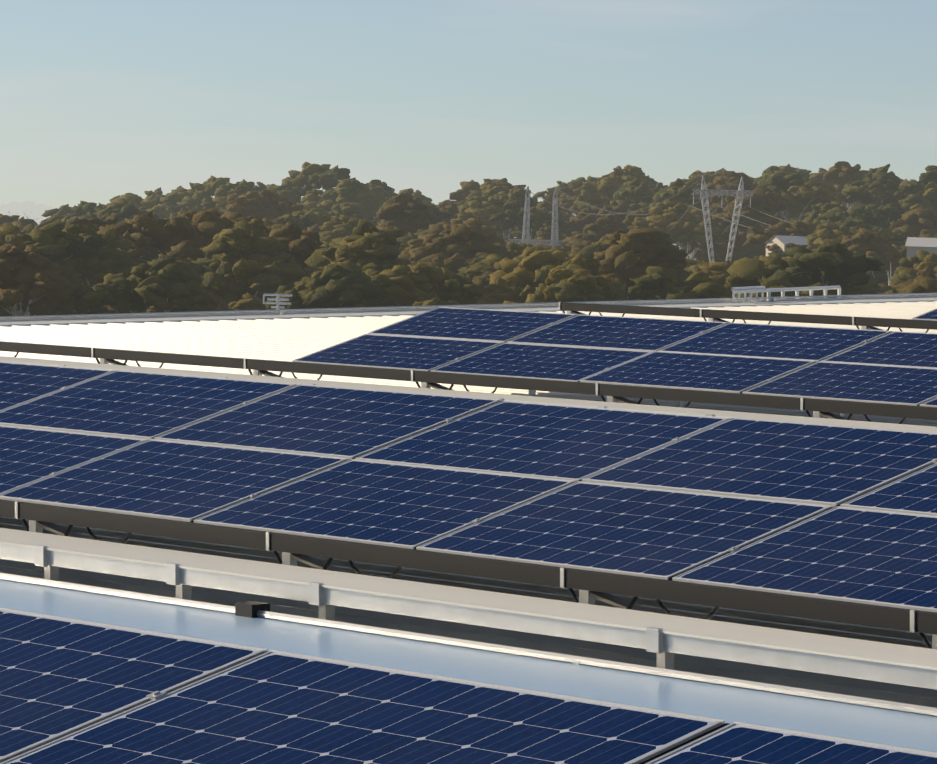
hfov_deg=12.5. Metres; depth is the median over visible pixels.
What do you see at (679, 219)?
power lines
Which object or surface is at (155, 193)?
tree
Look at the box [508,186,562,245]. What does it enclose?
pylon
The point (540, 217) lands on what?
tree
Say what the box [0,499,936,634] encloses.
rail
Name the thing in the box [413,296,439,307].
tree
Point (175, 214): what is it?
tree
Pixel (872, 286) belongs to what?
tree
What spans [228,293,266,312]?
tree
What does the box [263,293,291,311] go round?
antenna
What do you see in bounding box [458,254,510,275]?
tree
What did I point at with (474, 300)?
tree
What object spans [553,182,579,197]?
tree
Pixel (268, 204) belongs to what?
tree
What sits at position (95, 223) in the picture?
tree
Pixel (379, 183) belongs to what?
tree
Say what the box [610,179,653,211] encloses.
tree
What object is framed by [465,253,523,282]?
tree
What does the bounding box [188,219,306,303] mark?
tree
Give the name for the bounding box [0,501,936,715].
supports
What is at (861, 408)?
rail
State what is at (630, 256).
tree
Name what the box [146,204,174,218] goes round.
tree
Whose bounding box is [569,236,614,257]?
tree
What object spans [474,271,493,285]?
tree
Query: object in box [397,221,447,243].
tree
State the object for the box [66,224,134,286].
tree
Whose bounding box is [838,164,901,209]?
tree
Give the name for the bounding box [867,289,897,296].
tree
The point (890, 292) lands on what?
tree
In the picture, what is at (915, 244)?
house
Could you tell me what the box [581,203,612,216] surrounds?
tree
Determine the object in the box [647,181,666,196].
tree
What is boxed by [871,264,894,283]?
tree
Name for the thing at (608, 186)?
tree
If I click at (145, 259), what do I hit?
tree
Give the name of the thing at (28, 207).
tree
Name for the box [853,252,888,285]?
tree
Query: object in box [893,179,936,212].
tree
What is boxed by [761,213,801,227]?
tree
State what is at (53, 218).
tree
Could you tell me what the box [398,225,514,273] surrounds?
tree
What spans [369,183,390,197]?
tree
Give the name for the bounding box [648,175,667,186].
tree
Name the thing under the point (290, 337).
roof
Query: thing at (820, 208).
tree
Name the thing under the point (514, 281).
tree
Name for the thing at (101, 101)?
sky
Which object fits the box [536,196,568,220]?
tree
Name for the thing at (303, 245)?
tree
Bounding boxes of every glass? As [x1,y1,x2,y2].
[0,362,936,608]
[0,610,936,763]
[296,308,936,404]
[916,309,936,318]
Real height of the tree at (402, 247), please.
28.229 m
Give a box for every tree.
[0,201,19,215]
[0,214,34,226]
[0,222,24,228]
[0,222,92,318]
[0,241,52,304]
[0,241,87,318]
[0,307,11,316]
[4,223,29,232]
[14,200,44,224]
[15,303,76,317]
[16,212,37,221]
[19,223,34,231]
[31,204,52,223]
[35,214,64,228]
[39,210,68,224]
[41,204,104,216]
[53,216,74,222]
[55,216,132,284]
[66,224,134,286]
[69,201,109,216]
[70,199,159,222]
[71,257,222,315]
[83,305,131,316]
[97,208,284,262]
[109,193,143,208]
[132,239,176,266]
[132,306,153,315]
[138,186,212,212]
[144,187,162,197]
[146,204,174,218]
[147,254,167,263]
[147,288,234,312]
[169,210,187,218]
[177,175,254,211]
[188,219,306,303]
[200,182,246,211]
[207,253,274,303]
[218,209,226,216]
[221,189,303,220]
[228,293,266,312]
[252,182,275,190]
[262,217,279,226]
[265,259,386,311]
[266,162,366,203]
[269,222,326,291]
[271,209,339,230]
[297,189,328,211]
[304,219,444,277]
[307,223,323,232]
[317,178,381,215]
[319,215,365,241]
[321,241,333,247]
[328,202,376,225]
[329,240,418,254]
[353,262,483,308]
[357,270,405,309]
[366,179,397,197]
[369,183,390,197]
[369,196,395,216]
[376,194,442,236]
[378,206,452,224]
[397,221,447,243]
[398,188,435,205]
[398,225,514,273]
[407,218,504,246]
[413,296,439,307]
[418,234,427,239]
[436,199,455,209]
[440,200,467,224]
[449,178,537,200]
[451,195,516,243]
[455,297,486,306]
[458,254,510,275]
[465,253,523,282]
[466,184,539,206]
[466,259,484,280]
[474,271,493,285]
[476,247,625,303]
[488,189,534,246]
[489,206,564,241]
[495,241,568,256]
[499,229,514,236]
[503,265,634,305]
[507,242,570,253]
[530,223,568,246]
[532,186,558,201]
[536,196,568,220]
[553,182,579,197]
[555,176,600,193]
[558,196,578,215]
[558,210,569,217]
[559,188,580,213]
[560,209,596,235]
[562,215,628,251]
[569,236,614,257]
[572,197,611,211]
[574,165,654,202]
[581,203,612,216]
[594,226,689,302]
[596,204,629,225]
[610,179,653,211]
[622,209,651,227]
[627,266,731,301]
[632,200,720,257]
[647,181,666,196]
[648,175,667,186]
[649,178,706,248]
[676,208,730,259]
[681,240,727,262]
[682,170,716,188]
[684,262,705,276]
[686,258,703,267]
[692,185,711,205]
[697,260,731,297]
[699,168,755,213]
[712,187,786,264]
[714,231,765,263]
[715,228,734,246]
[724,243,883,299]
[731,226,767,245]
[742,220,856,253]
[747,278,837,299]
[752,171,835,221]
[753,252,787,258]
[757,164,804,179]
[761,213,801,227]
[777,191,841,218]
[782,256,896,296]
[794,167,813,179]
[803,201,847,224]
[806,222,850,249]
[809,168,834,185]
[817,206,878,225]
[823,161,869,209]
[831,219,873,236]
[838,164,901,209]
[840,228,902,273]
[847,202,910,231]
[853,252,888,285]
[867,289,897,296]
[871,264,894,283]
[874,228,906,246]
[876,288,893,293]
[879,282,891,287]
[889,244,906,276]
[889,250,936,287]
[890,206,936,237]
[890,225,919,238]
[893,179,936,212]
[896,273,936,295]
[899,179,910,185]
[909,266,936,279]
[918,165,936,184]
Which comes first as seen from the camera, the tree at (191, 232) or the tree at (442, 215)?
the tree at (191, 232)
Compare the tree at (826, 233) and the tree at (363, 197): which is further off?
the tree at (363, 197)
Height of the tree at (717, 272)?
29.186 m
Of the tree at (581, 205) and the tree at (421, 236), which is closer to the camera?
the tree at (421, 236)
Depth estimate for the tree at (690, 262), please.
872.98 m
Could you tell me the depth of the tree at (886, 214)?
1159.73 m
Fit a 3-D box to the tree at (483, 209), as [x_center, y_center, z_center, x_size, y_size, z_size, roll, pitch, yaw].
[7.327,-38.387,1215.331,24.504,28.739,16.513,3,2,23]
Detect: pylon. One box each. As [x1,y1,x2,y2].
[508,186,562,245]
[692,176,752,262]
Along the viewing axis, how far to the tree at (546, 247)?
910.38 m
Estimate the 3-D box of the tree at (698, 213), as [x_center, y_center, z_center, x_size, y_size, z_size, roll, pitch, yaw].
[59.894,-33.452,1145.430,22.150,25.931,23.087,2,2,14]
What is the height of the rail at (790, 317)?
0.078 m
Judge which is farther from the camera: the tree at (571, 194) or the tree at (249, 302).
the tree at (571, 194)
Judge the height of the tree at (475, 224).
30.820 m
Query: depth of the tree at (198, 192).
1438.13 m
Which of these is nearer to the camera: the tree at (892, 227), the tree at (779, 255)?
the tree at (779, 255)
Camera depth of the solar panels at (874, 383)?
30.94 m
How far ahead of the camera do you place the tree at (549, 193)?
1519.66 m
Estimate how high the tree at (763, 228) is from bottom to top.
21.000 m
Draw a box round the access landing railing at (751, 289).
[731,285,840,302]
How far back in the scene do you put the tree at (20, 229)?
984.45 m
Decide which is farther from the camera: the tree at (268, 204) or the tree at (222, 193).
the tree at (222, 193)
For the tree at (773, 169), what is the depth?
1441.92 m
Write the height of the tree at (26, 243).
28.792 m
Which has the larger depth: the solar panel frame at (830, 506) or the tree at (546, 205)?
the tree at (546, 205)
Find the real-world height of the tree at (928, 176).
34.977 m
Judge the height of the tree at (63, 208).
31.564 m
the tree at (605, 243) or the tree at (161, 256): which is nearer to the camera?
the tree at (161, 256)
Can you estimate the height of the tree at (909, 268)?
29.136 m
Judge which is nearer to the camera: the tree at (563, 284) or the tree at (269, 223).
the tree at (563, 284)
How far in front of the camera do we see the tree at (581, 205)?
1360.46 m
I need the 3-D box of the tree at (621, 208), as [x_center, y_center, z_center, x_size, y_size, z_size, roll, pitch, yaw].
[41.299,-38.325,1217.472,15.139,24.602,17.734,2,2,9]
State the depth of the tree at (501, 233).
1262.95 m
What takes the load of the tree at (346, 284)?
on the ground
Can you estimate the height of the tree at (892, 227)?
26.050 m
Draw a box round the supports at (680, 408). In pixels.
[0,347,936,432]
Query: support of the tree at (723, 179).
on the ground
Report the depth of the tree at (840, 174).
1316.40 m
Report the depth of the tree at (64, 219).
1138.81 m
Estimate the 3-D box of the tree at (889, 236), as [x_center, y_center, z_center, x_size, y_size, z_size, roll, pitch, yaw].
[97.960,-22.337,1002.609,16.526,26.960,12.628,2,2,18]
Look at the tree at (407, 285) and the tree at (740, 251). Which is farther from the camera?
the tree at (740, 251)
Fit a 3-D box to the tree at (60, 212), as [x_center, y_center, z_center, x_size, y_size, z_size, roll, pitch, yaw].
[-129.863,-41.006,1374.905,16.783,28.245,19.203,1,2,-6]
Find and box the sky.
[0,0,936,218]
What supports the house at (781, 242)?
on the ground
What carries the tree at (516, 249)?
on the ground
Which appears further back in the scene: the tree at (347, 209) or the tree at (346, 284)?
the tree at (347, 209)
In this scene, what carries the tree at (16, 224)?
on the ground
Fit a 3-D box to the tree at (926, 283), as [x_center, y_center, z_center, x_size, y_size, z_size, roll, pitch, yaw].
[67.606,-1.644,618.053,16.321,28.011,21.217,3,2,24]
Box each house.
[764,235,807,255]
[905,237,936,257]
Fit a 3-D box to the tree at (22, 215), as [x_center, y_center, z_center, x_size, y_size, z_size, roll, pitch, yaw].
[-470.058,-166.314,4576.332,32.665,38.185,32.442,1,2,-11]
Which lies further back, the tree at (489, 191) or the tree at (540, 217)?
the tree at (489, 191)
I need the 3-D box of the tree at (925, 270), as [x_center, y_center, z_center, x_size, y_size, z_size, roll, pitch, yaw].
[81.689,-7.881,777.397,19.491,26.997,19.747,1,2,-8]
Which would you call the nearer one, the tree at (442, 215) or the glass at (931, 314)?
the glass at (931, 314)
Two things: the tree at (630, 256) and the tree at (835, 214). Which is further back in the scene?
the tree at (835, 214)
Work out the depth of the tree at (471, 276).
745.66 m
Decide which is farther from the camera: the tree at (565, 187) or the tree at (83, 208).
the tree at (565, 187)
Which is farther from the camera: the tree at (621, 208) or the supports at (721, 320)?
the tree at (621, 208)
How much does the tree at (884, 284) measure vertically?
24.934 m
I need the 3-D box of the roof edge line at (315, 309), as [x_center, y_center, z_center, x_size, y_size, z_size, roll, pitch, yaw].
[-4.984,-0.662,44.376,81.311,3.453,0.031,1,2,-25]
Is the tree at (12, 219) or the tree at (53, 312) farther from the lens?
the tree at (12, 219)
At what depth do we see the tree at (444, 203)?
1364.07 m
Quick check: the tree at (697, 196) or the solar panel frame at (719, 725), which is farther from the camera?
the tree at (697, 196)
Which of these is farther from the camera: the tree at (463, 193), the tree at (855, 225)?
the tree at (463, 193)
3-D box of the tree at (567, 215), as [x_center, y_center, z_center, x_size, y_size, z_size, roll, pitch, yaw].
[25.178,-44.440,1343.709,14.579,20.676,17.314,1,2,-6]
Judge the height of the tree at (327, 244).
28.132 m
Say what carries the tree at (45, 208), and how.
on the ground
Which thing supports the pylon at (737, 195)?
on the ground
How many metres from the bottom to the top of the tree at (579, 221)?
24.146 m
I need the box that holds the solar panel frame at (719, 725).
[0,608,936,763]
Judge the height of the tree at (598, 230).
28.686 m
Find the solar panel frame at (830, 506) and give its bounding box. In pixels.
[0,361,936,612]
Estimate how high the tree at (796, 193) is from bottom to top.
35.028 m
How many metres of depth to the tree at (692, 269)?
785.74 m
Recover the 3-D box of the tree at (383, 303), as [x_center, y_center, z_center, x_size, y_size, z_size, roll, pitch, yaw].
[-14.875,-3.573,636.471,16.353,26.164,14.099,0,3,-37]
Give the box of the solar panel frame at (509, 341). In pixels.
[292,307,936,406]
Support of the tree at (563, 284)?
on the ground
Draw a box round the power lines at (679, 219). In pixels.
[505,180,789,258]
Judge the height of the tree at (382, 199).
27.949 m
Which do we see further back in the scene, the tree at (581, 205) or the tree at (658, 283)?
the tree at (581, 205)
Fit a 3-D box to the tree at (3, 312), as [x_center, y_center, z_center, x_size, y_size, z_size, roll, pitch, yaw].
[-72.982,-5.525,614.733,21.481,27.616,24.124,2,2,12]
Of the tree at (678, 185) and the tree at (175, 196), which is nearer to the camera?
the tree at (678, 185)
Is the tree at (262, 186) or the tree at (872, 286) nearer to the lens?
the tree at (872, 286)
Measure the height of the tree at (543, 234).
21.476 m
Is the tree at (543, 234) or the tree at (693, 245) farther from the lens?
the tree at (543, 234)
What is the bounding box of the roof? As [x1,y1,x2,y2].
[0,295,936,752]
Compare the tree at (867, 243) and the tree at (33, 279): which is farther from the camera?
the tree at (867, 243)
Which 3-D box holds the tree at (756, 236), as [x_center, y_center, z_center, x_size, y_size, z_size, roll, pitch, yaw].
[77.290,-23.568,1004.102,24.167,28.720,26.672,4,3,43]
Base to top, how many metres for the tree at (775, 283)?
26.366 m
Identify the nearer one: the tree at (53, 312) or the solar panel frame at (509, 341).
the solar panel frame at (509, 341)
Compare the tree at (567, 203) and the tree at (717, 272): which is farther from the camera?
the tree at (567, 203)
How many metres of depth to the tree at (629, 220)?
1145.33 m
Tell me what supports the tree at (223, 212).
on the ground
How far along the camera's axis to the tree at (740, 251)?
1091.60 m
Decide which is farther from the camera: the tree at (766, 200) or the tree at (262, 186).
the tree at (262, 186)
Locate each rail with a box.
[0,341,936,419]
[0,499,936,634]
[561,302,936,329]
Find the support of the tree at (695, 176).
on the ground
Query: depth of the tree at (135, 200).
1466.56 m
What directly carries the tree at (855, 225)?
on the ground
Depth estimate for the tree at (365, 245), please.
657.49 m
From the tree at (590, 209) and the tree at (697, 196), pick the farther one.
the tree at (697, 196)
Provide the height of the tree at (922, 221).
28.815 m
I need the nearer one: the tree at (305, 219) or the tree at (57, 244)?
the tree at (57, 244)
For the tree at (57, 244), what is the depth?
662.91 m
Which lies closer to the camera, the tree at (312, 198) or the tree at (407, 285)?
the tree at (407, 285)
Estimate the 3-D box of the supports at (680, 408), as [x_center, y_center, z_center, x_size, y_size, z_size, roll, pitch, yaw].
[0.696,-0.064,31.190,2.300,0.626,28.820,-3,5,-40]
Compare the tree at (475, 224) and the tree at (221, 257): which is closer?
the tree at (221, 257)
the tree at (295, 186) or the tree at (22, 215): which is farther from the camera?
the tree at (22, 215)
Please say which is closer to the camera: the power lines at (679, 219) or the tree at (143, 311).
the tree at (143, 311)
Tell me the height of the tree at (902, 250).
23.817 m
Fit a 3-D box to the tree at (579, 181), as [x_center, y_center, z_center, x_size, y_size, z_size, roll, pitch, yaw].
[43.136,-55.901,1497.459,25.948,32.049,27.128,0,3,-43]
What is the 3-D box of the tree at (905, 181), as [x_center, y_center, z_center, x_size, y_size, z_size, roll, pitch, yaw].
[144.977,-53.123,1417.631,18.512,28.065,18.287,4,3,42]
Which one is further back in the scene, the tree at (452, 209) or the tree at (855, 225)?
the tree at (452, 209)
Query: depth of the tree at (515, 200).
1233.30 m
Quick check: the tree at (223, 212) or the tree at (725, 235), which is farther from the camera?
the tree at (725, 235)
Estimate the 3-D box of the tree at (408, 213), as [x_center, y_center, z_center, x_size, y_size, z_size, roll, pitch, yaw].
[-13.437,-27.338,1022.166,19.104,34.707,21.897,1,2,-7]
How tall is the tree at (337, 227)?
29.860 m
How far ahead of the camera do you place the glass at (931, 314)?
39.20 m
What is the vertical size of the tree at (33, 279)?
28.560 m
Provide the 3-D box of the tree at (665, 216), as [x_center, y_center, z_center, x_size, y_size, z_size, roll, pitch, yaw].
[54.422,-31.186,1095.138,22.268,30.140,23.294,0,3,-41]
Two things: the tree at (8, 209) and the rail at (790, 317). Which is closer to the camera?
the rail at (790, 317)
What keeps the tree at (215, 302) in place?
on the ground
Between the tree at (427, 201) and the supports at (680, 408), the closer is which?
the supports at (680, 408)
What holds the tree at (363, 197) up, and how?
on the ground
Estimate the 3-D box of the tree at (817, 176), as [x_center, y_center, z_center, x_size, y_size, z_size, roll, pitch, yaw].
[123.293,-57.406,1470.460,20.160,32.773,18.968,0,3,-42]
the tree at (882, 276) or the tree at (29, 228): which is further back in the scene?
the tree at (29, 228)
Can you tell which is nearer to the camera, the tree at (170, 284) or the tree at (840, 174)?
the tree at (170, 284)
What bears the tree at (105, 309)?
on the ground
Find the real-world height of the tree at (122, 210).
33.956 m
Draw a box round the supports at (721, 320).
[559,302,928,332]
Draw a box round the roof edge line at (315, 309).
[0,293,936,318]
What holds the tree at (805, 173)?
on the ground
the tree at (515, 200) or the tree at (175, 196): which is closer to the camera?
the tree at (515, 200)
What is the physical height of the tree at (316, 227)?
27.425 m
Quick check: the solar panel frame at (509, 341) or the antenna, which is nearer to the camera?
the solar panel frame at (509, 341)

